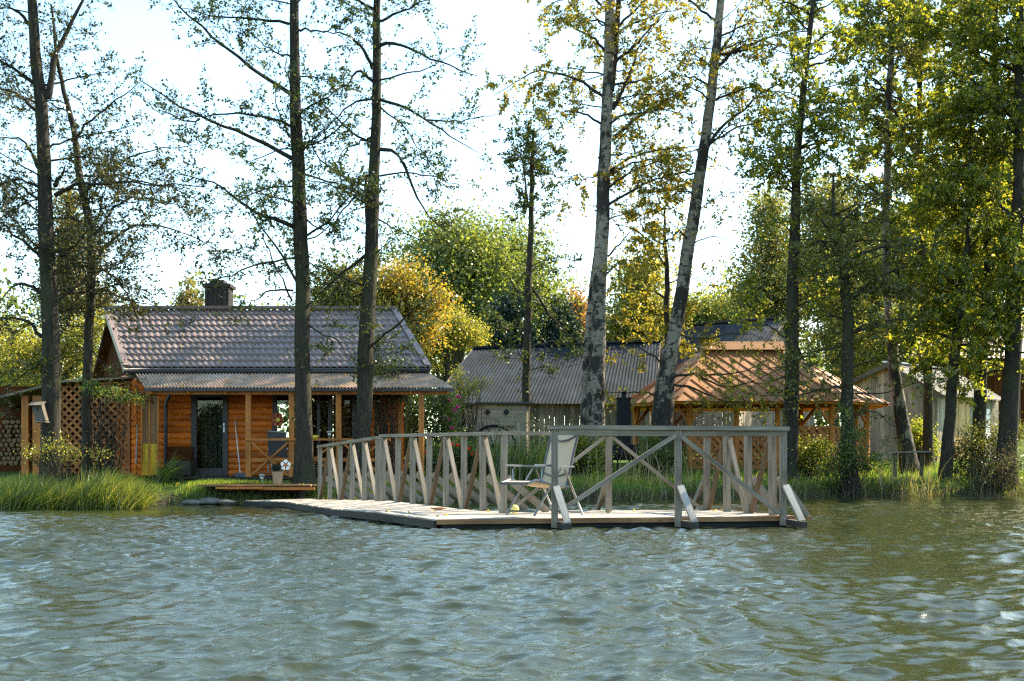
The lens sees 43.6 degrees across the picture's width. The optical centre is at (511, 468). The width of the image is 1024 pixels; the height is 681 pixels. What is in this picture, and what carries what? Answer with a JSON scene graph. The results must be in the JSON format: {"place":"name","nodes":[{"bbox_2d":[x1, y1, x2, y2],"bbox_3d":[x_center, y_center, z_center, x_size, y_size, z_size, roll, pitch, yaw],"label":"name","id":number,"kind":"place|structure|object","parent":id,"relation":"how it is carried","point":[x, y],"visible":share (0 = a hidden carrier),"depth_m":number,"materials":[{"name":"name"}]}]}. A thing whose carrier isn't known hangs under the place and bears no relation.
{"place":"outdoors","nodes":[
{"label":"outdoors","id":0,"kind":"place"},
{"bbox_2d":[0,496,1023,680],"bbox_3d":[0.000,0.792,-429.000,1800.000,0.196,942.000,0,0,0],"label":"water","id":1,"kind":"structure","parent":0,"point":[916,588],"depth_m":7.65,"materials":[{"name":"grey liquid"}]},
{"bbox_2d":[243,425,811,529],"bbox_3d":[-1.321,0.247,20.652,4.846,1.646,13.059,0,0,-37],"label":"floating dock","id":2,"kind":"object","parent":1,"relation":"on","point":[376,506],"visible":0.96,"depth_m":17.86,"materials":[{"name":"grey wood"}]},
{"bbox_2d":[431,507,446,509],"bbox_3d":[-1.002,0.554,17.495,0.221,0.037,0.214,0,0,0],"label":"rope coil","id":3,"kind":"object","parent":2,"relation":"on","point":[437,508],"visible":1,"depth_m":17.44,"materials":[{"name":"beige fabric"}]},
{"bbox_2d":[511,505,518,513],"bbox_3d":[0.036,0.553,17.300,0.119,0.120,0.117,0,0,0],"label":"ball","id":4,"kind":"object","parent":2,"relation":"on","point":[515,507],"visible":0.76,"depth_m":17.26,"materials":[{"name":"yellow rubber"}]},
{"bbox_2d":[500,435,582,515],"bbox_3d":[0.383,0.032,16.662,0.959,1.160,0.622,0,0,-40],"label":"reclining chair","id":5,"kind":"object","parent":2,"relation":"on","point":[567,444],"visible":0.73,"depth_m":16.72,"materials":[{"name":"beige fabric"}]},
{"bbox_2d":[0,431,1023,504],"bbox_3d":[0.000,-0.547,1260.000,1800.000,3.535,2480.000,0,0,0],"label":"ground","id":6,"kind":"structure","parent":0,"point":[171,495],"depth_m":31.96,"materials":[{"name":"green plant"}]},
{"bbox_2d":[0,283,80,385],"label":"tree","id":7,"kind":"object","parent":6,"relation":"on","point":[14,346],"visible":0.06,"depth_m":47.75,"materials":[{"name":"green plant"}]},
{"bbox_2d":[0,273,118,385],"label":"tree","id":8,"kind":"object","parent":6,"relation":"on","point":[21,351],"visible":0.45,"depth_m":41.77,"materials":[{"name":"green plant"}]},
{"bbox_2d":[13,429,119,486],"bbox_3d":[-9.496,-0.072,27.197,2.192,1.489,1.157,0,0,0],"label":"bank shrub","id":9,"kind":"object","parent":6,"relation":"on","point":[54,462],"visible":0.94,"depth_m":27.17,"materials":[{"name":"green plant"}]},
{"bbox_2d":[0,377,137,476],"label":"wood shed","id":10,"kind":"structure","parent":6,"relation":"on","point":[69,410],"depth_m":31.58,"materials":[{"name":"brown wood"}]},
{"bbox_2d":[0,420,32,464],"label":"firewood stack","id":11,"kind":"object","parent":10,"relation":"in","point":[10,427],"visible":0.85,"depth_m":31.61,"materials":[{"name":"brown wood"}]},
{"bbox_2d":[17,176,129,379],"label":"pine tree","id":12,"kind":"object","parent":6,"relation":"on","point":[61,196],"visible":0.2,"depth_m":57.54,"materials":[{"name":"green plant"}]},
{"bbox_2d":[0,461,175,509],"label":"reeds","id":13,"kind":"object","parent":6,"relation":"on","point":[113,493],"visible":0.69,"depth_m":23.90,"materials":[{"name":"green plant"}]},
{"bbox_2d":[72,374,154,481],"bbox_3d":[-9.026,-0.834,29.052,1.779,2.638,0.917,0,0,0],"label":"bank shrub","id":14,"kind":"object","parent":6,"relation":"on","point":[101,391],"visible":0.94,"depth_m":29.00,"materials":[{"name":"green plant"}]},
{"bbox_2d":[0,0,229,484],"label":"alder tree","id":15,"kind":"object","parent":6,"relation":"on","point":[51,312],"visible":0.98,"depth_m":27.89,"materials":[{"name":"green plant"}]},
{"bbox_2d":[28,401,48,422],"bbox_3d":[-10.180,-1.210,27.520,0.378,0.472,0.348,0,0,0],"label":"bird box","id":16,"kind":"object","parent":15,"relation":"on","point":[39,412],"visible":1,"depth_m":27.45,"materials":[{"name":"grey wood"}]},
{"bbox_2d":[0,6,245,482],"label":"alder tree","id":17,"kind":"object","parent":6,"relation":"on","point":[87,369],"visible":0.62,"depth_m":29.44,"materials":[{"name":"green plant"}]},
{"bbox_2d":[135,424,137,463],"bbox_3d":[-8.797,-0.570,30.000,0.032,0.948,0.233,0,0,-8],"label":"garden pole","id":18,"kind":"object","parent":6,"relation":"on","point":[136,444],"visible":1,"depth_m":29.99,"materials":[{"name":"metal"}]},
{"bbox_2d":[155,451,198,485],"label":"reed clump","id":19,"kind":"object","parent":6,"relation":"on","point":[166,473],"visible":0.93,"depth_m":28.48,"materials":[{"name":"green plant"}]},
{"bbox_2d":[161,272,210,305],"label":"tree","id":20,"kind":"object","parent":6,"relation":"on","point":[186,298],"visible":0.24,"depth_m":49.82,"materials":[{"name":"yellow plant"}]},
{"bbox_2d":[181,499,200,505],"bbox_3d":[-6.659,0.745,26.637,0.469,0.193,0.329,0,0,0],"label":"shore stone","id":21,"kind":"object","parent":6,"relation":"on","point":[191,502],"visible":0.88,"depth_m":26.52,"materials":[{"name":"grey stone"}]},
{"bbox_2d":[198,497,222,504],"bbox_3d":[-6.293,0.712,26.733,0.645,0.219,0.451,0,0,0],"label":"shore stone","id":22,"kind":"object","parent":6,"relation":"on","point":[209,501],"visible":0.79,"depth_m":26.57,"materials":[{"name":"grey stone"}]},
{"bbox_2d":[217,499,236,505],"bbox_3d":[-5.897,0.732,26.454,0.425,0.186,0.297,0,0,0],"label":"shore stone","id":23,"kind":"object","parent":6,"relation":"on","point":[224,502],"visible":0.93,"depth_m":26.36,"materials":[{"name":"grey stone"}]},
{"bbox_2d":[198,484,317,498],"bbox_3d":[-5.330,0.705,27.284,2.428,0.729,1.468,0,0,0],"label":"wooden landing","id":24,"kind":"object","parent":6,"relation":"on","point":[301,491],"visible":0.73,"depth_m":26.70,"materials":[{"name":"orange wood"}]},
{"bbox_2d":[271,460,290,483],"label":"potted plant","id":25,"kind":"object","parent":24,"relation":"on","point":[277,473],"visible":1,"depth_m":27.31,"materials":[{"name":"white paint"}]},
{"bbox_2d":[114,0,402,483],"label":"alder tree","id":26,"kind":"object","parent":6,"relation":"on","point":[303,469],"visible":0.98,"depth_m":28.02,"materials":[{"name":"green plant"}]},
{"bbox_2d":[92,280,453,484],"bbox_3d":[-6.503,-2.223,32.480,10.342,5.506,6.040,0,0,0],"label":"log cabin","id":27,"kind":"object","parent":6,"relation":"on","point":[201,417],"visible":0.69,"depth_m":31.02,"materials":[{"name":"orange"}]},
{"bbox_2d":[141,390,158,475],"bbox_3d":[-8.419,-0.814,29.858,0.413,2.001,0.226,0,0,0],"label":"porch screen","id":28,"kind":"object","parent":27,"relation":"on","point":[149,440],"visible":0.83,"depth_m":29.77,"materials":[{"name":"yellow fabric"}]},
{"bbox_2d":[166,446,193,475],"bbox_3d":[-7.959,-0.170,30.617,0.637,0.720,0.435,0,0,0],"label":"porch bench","id":29,"kind":"object","parent":27,"relation":"on","point":[183,452],"visible":0.8,"depth_m":30.63,"materials":[{"name":"brown wood"}]},
{"bbox_2d":[191,395,227,475],"bbox_3d":[-7.311,-0.829,31.058,0.878,2.037,0.437,0,0,0],"label":"door","id":30,"kind":"structure","parent":27,"relation":"in","point":[222,470],"depth_m":31.21,"materials":[{"name":"black glass"}]},
{"bbox_2d":[234,421,244,476],"bbox_3d":[-6.552,-0.472,30.718,0.486,1.355,0.252,0,0,30],"label":"broom","id":31,"kind":"object","parent":27,"relation":"on","point":[240,474],"visible":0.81,"depth_m":30.73,"materials":[{"name":"white plastic"}]},
{"bbox_2d":[271,413,283,425],"bbox_3d":[-5.649,-1.171,30.875,0.310,0.321,0.050,0,0,0],"label":"red flower ornament","id":32,"kind":"object","parent":27,"relation":"hanging from","point":[277,419],"visible":1,"depth_m":30.88,"materials":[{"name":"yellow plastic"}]},
{"bbox_2d":[267,431,288,475],"bbox_3d":[-5.517,-0.348,30.334,0.490,1.077,0.600,0,0,0],"label":"terrace chair","id":33,"kind":"object","parent":27,"relation":"on","point":[273,447],"visible":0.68,"depth_m":30.11,"materials":[{"name":"grey fabric"}]},
{"bbox_2d":[272,395,288,445],"bbox_3d":[-5.464,-1.195,30.970,0.646,1.305,0.090,0,0,0],"label":"window","id":34,"kind":"structure","parent":27,"relation":"in","point":[274,397],"depth_m":30.93,"materials":[{"name":"black glass"}]},
{"bbox_2d":[311,395,356,474],"bbox_3d":[-4.204,-0.839,30.970,1.537,2.017,0.090,0,0,0],"label":"terrace window","id":35,"kind":"structure","parent":27,"relation":"in","point":[318,396],"depth_m":30.93,"materials":[{"name":"black glass"}]},
{"bbox_2d":[274,243,387,305],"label":"maple tree","id":36,"kind":"object","parent":6,"relation":"on","point":[351,274],"visible":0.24,"depth_m":46.59,"materials":[{"name":"green plant"}]},
{"bbox_2d":[263,0,500,481],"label":"alder tree","id":37,"kind":"object","parent":6,"relation":"on","point":[371,261],"visible":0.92,"depth_m":28.39,"materials":[{"name":"green plant"}]},
{"bbox_2d":[354,328,430,474],"bbox_3d":[-2.822,-1.476,30.469,2.037,3.832,1.579,0,0,0],"label":"bank shrub","id":38,"kind":"object","parent":6,"relation":"on","point":[383,425],"visible":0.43,"depth_m":30.43,"materials":[{"name":"green plant"}]},
{"bbox_2d":[350,247,466,454],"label":"maple tree","id":39,"kind":"object","parent":6,"relation":"on","point":[400,275],"visible":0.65,"depth_m":45.66,"materials":[{"name":"yellow plant"}]},
{"bbox_2d":[404,379,475,473],"bbox_3d":[-2.132,-1.062,33.487,2.392,2.664,1.728,0,0,0],"label":"flowering bush","id":40,"kind":"object","parent":6,"relation":"on","point":[413,418],"visible":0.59,"depth_m":33.31,"materials":[{"name":"green plant"}]},
{"bbox_2d":[409,427,508,478],"bbox_3d":[-1.495,-0.273,31.527,2.838,1.507,1.760,0,0,-13],"label":"garden shrub","id":41,"kind":"object","parent":6,"relation":"on","point":[457,454],"visible":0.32,"depth_m":31.32,"materials":[{"name":"green plant"}]},
{"bbox_2d":[421,301,504,382],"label":"yellow bush tree","id":42,"kind":"object","parent":6,"relation":"on","point":[470,335],"visible":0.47,"depth_m":61.71,"materials":[{"name":"yellow leaf"},{"name":"brown bark"}]},
{"bbox_2d":[357,176,569,371],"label":"round tree","id":43,"kind":"object","parent":6,"relation":"on","point":[475,251],"visible":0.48,"depth_m":70.65,"materials":[{"name":"green plant"}]},
{"bbox_2d":[447,363,495,472],"bbox_3d":[-1.304,-1.322,35.035,1.714,3.167,1.097,0,0,0],"label":"flowering shrub","id":44,"kind":"object","parent":6,"relation":"on","point":[468,391],"visible":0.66,"depth_m":34.98,"materials":[{"name":"green plant"}]},
{"bbox_2d":[472,424,516,452],"bbox_3d":[-0.482,-0.567,34.000,1.210,1.210,0.310,0,0,0],"label":"wagon wheel","id":45,"kind":"object","parent":6,"relation":"on","point":[488,426],"visible":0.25,"depth_m":34.06,"materials":[{"name":"grey wood"}]},
{"bbox_2d":[459,402,532,470],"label":"outhouse","id":46,"kind":"structure","parent":6,"relation":"on","point":[490,417],"depth_m":35.98,"materials":[{"name":"weathered grey wood boards"}]},
{"bbox_2d":[483,421,497,455],"bbox_3d":[-0.593,-0.622,35.980,0.423,1.425,0.080,0,0,0],"label":"door","id":47,"kind":"structure","parent":46,"relation":"in","point":[488,422],"depth_m":35.98,"materials":[{"name":"grey wood"}]},
{"bbox_2d":[500,421,515,449],"bbox_3d":[-0.113,-0.622,35.978,0.423,1.425,0.076,0,0,0],"label":"door","id":48,"kind":"structure","parent":46,"relation":"in","point":[508,424],"depth_m":35.98,"materials":[{"name":"grey wood"}]},
{"bbox_2d":[467,280,546,345],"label":"spruce tree","id":49,"kind":"object","parent":6,"relation":"on","point":[506,311],"visible":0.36,"depth_m":65.46,"materials":[{"name":"green plant"}]},
{"bbox_2d":[0,257,1023,438],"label":"wood","id":50,"kind":"object","parent":6,"relation":"on","point":[823,421],"visible":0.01,"depth_m":106.23,"materials":[{"name":"green plant"}]},
{"bbox_2d":[476,411,572,485],"bbox_3d":[0.332,-0.482,31.356,2.692,1.948,2.986,0,0,0],"label":"reed clump","id":51,"kind":"object","parent":6,"relation":"on","point":[536,456],"visible":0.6,"depth_m":30.96,"materials":[{"name":"green plant"}]},
{"bbox_2d":[466,189,591,344],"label":"round tree","id":52,"kind":"object","parent":6,"relation":"on","point":[545,292],"visible":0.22,"depth_m":75.22,"materials":[{"name":"green plant"}]},
{"bbox_2d":[478,99,583,448],"bbox_3d":[0.758,-5.398,38.228,3.535,11.173,3.337,0,0,0],"label":"alder tree","id":53,"kind":"object","parent":6,"relation":"on","point":[533,161],"visible":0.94,"depth_m":37.93,"materials":[{"name":"green plant"}]},
{"bbox_2d":[125,314,961,516],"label":"fallen leaves","id":54,"kind":"object","parent":6,"relation":"on","point":[721,509],"visible":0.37,"depth_m":29.79,"materials":[{"name":"yellow plant"}]},
{"bbox_2d":[430,339,660,450],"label":"long barn","id":55,"kind":"structure","parent":6,"relation":"on","point":[560,395],"depth_m":50.50,"materials":[{"name":"grey metal"}]},
{"bbox_2d":[517,291,586,422],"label":"spruce tree","id":56,"kind":"object","parent":6,"relation":"on","point":[553,333],"visible":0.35,"depth_m":65.52,"materials":[{"name":"green plant"}]},
{"bbox_2d":[537,424,620,477],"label":"garden shrub","id":57,"kind":"object","parent":6,"relation":"on","point":[581,447],"visible":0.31,"depth_m":33.85,"materials":[{"name":"green plant"}]},
{"bbox_2d":[564,280,606,341],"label":"tree","id":58,"kind":"object","parent":6,"relation":"on","point":[582,312],"visible":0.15,"depth_m":83.35,"materials":[{"name":"brown plant"}]},
{"bbox_2d":[475,0,731,472],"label":"birch tree","id":59,"kind":"object","parent":6,"relation":"on","point":[592,412],"visible":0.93,"depth_m":36.86,"materials":[{"name":"green plant"}]},
{"bbox_2d":[612,391,638,477],"bbox_3d":[3.033,-0.905,35.000,0.817,2.390,0.440,0,0,0],"label":"smoker oven","id":60,"kind":"object","parent":6,"relation":"on","point":[623,409],"visible":0.62,"depth_m":34.83,"materials":[{"name":"black metal"}]},
{"bbox_2d":[565,234,705,351],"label":"yellow tree","id":61,"kind":"object","parent":6,"relation":"on","point":[616,328],"visible":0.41,"depth_m":55.42,"materials":[{"name":"yellow leaf"},{"name":"brown bark"}]},
{"bbox_2d":[623,422,699,476],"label":"garden shrub","id":62,"kind":"object","parent":6,"relation":"on","point":[652,442],"visible":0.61,"depth_m":35.41,"materials":[{"name":"green plant"}]},
{"bbox_2d":[606,180,724,364],"bbox_3d":[4.446,-4.207,38.422,3.351,8.933,3.164,0,0,23],"label":"young birch tree","id":63,"kind":"object","parent":6,"relation":"on","point":[684,349],"visible":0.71,"depth_m":38.35,"materials":[{"name":"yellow plant"}]},
{"bbox_2d":[587,0,828,469],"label":"birch tree","id":64,"kind":"object","parent":6,"relation":"on","point":[663,406],"visible":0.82,"depth_m":37.33,"materials":[{"name":"green plant"}]},
{"bbox_2d":[670,265,749,322],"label":"tree","id":65,"kind":"object","parent":6,"relation":"on","point":[705,309],"visible":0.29,"depth_m":87.03,"materials":[{"name":"green plant"}]},
{"bbox_2d":[692,270,758,320],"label":"tree","id":66,"kind":"object","parent":6,"relation":"on","point":[722,315],"visible":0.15,"depth_m":85.58,"materials":[{"name":"green plant"}]},
{"bbox_2d":[644,316,813,450],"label":"tall barn","id":67,"kind":"structure","parent":6,"relation":"on","point":[705,418],"depth_m":54.63,"materials":[{"name":"grey metal"}]},
{"bbox_2d":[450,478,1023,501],"bbox_3d":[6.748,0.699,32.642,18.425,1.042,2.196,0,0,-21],"label":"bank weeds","id":68,"kind":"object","parent":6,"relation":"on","point":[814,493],"visible":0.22,"depth_m":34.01,"materials":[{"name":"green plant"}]},
{"bbox_2d":[614,341,889,471],"bbox_3d":[7.583,-1.845,40.595,8.434,4.318,5.272,0,0,0],"label":"gazebo","id":69,"kind":"object","parent":6,"relation":"on","point":[682,395],"visible":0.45,"depth_m":39.02,"materials":[{"name":"orange wood"}]},
{"bbox_2d":[695,138,828,350],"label":"weeping tree","id":70,"kind":"object","parent":6,"relation":"on","point":[757,214],"visible":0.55,"depth_m":63.34,"materials":[{"name":"green plant"}]},
{"bbox_2d":[500,437,1023,500],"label":"dry reeds","id":71,"kind":"object","parent":6,"relation":"on","point":[880,479],"visible":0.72,"depth_m":34.36,"materials":[{"name":"green plant"}]},
{"bbox_2d":[723,0,885,481],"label":"alder tree","id":72,"kind":"object","parent":6,"relation":"on","point":[790,154],"visible":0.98,"depth_m":35.30,"materials":[{"name":"green plant"}]},
{"bbox_2d":[778,433,839,480],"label":"bank shrub","id":73,"kind":"object","parent":6,"relation":"on","point":[804,453],"visible":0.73,"depth_m":35.87,"materials":[{"name":"green plant"}]},
{"bbox_2d":[757,154,928,441],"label":"tree","id":74,"kind":"object","parent":6,"relation":"on","point":[821,195],"visible":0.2,"depth_m":59.41,"materials":[{"name":"green plant"}]},
{"bbox_2d":[807,390,901,496],"bbox_3d":[9.222,-0.568,34.589,2.485,3.070,1.518,0,0,-15],"label":"bank shrub","id":75,"kind":"object","parent":6,"relation":"on","point":[845,454],"visible":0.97,"depth_m":34.40,"materials":[{"name":"green plant"}]},
{"bbox_2d":[747,167,962,489],"bbox_3d":[9.332,-3.949,35.102,5.890,9.191,4.151,0,0,0],"label":"alder tree","id":76,"kind":"object","parent":6,"relation":"on","point":[848,331],"visible":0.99,"depth_m":34.83,"materials":[{"name":"green plant"}]},
{"bbox_2d":[799,257,916,377],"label":"tree","id":77,"kind":"object","parent":6,"relation":"on","point":[866,303],"visible":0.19,"depth_m":55.69,"materials":[{"name":"green plant"}]},
{"bbox_2d":[817,0,946,474],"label":"birch tree","id":78,"kind":"object","parent":6,"relation":"on","point":[902,422],"visible":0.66,"depth_m":39.35,"materials":[{"name":"green plant"}]},
{"bbox_2d":[816,0,988,468],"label":"alder tree","id":79,"kind":"object","parent":6,"relation":"on","point":[927,441],"visible":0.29,"depth_m":40.83,"materials":[{"name":"green plant"}]},
{"bbox_2d":[884,451,931,478],"bbox_3d":[11.440,-0.027,36.990,1.475,0.957,0.630,0,0,0],"label":"bank table","id":80,"kind":"object","parent":6,"relation":"on","point":[921,463],"visible":0.75,"depth_m":36.95,"materials":[{"name":"grey wood"}]},
{"bbox_2d":[804,266,1023,377],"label":"tree","id":81,"kind":"object","parent":6,"relation":"on","point":[868,343],"visible":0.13,"depth_m":53.61,"materials":[{"name":"green plant"}]},
{"bbox_2d":[909,413,940,462],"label":"bank shrub","id":82,"kind":"object","parent":6,"relation":"on","point":[917,431],"visible":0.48,"depth_m":41.85,"materials":[{"name":"green plant"}]},
{"bbox_2d":[853,361,1000,462],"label":"plank shed","id":83,"kind":"structure","parent":6,"relation":"on","point":[882,427],"depth_m":46.53,"materials":[{"name":"beige wood"}]},
{"bbox_2d":[955,396,969,458],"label":"door","id":84,"kind":"structure","parent":83,"relation":"in","point":[963,411],"depth_m":46.68,"materials":[{"name":"beige wood"}]},
{"bbox_2d":[985,409,989,437],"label":"window","id":85,"kind":"structure","parent":83,"relation":"in","point":[988,410],"depth_m":48.15,"materials":[{"name":"white glass"}]},
{"bbox_2d":[860,180,1022,366],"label":"tree","id":86,"kind":"object","parent":6,"relation":"on","point":[896,255],"visible":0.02,"depth_m":64.89,"materials":[{"name":"green plant"}]},
{"bbox_2d":[872,0,1023,477],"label":"alder tree","id":87,"kind":"object","parent":6,"relation":"on","point":[946,21],"visible":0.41,"depth_m":37.29,"materials":[{"name":"green plant"}]},
{"bbox_2d":[881,119,1023,481],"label":"alder tree","id":88,"kind":"object","parent":6,"relation":"on","point":[945,190],"visible":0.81,"depth_m":36.17,"materials":[{"name":"green plant"}]},
{"bbox_2d":[900,309,1023,433],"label":"brown house","id":89,"kind":"structure","parent":6,"relation":"on","point":[994,384],"depth_m":71.50,"materials":[{"name":"wood"}]},
{"bbox_2d":[922,0,1023,488],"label":"alder tree","id":90,"kind":"object","parent":6,"relation":"on","point":[984,98],"visible":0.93,"depth_m":35.59,"materials":[{"name":"green plant"}]},
{"bbox_2d":[929,407,1023,478],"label":"bank shrub","id":91,"kind":"object","parent":6,"relation":"on","point":[964,449],"visible":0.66,"depth_m":36.66,"materials":[{"name":"green plant"}]},
{"bbox_2d":[931,418,1023,496],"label":"bank shrub","id":92,"kind":"object","parent":6,"relation":"on","point":[999,483],"visible":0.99,"depth_m":35.09,"materials":[{"name":"green plant"}]},
{"bbox_2d":[934,99,1023,436],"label":"tree","id":93,"kind":"object","parent":6,"relation":"on","point":[1009,186],"visible":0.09,"depth_m":61.30,"materials":[{"name":"green plant"}]},
{"bbox_2d":[0,0,1023,437],"label":"sky","id":94,"kind":"structure","parent":0,"point":[504,25],"materials":[{"name":"white"}]}
]}

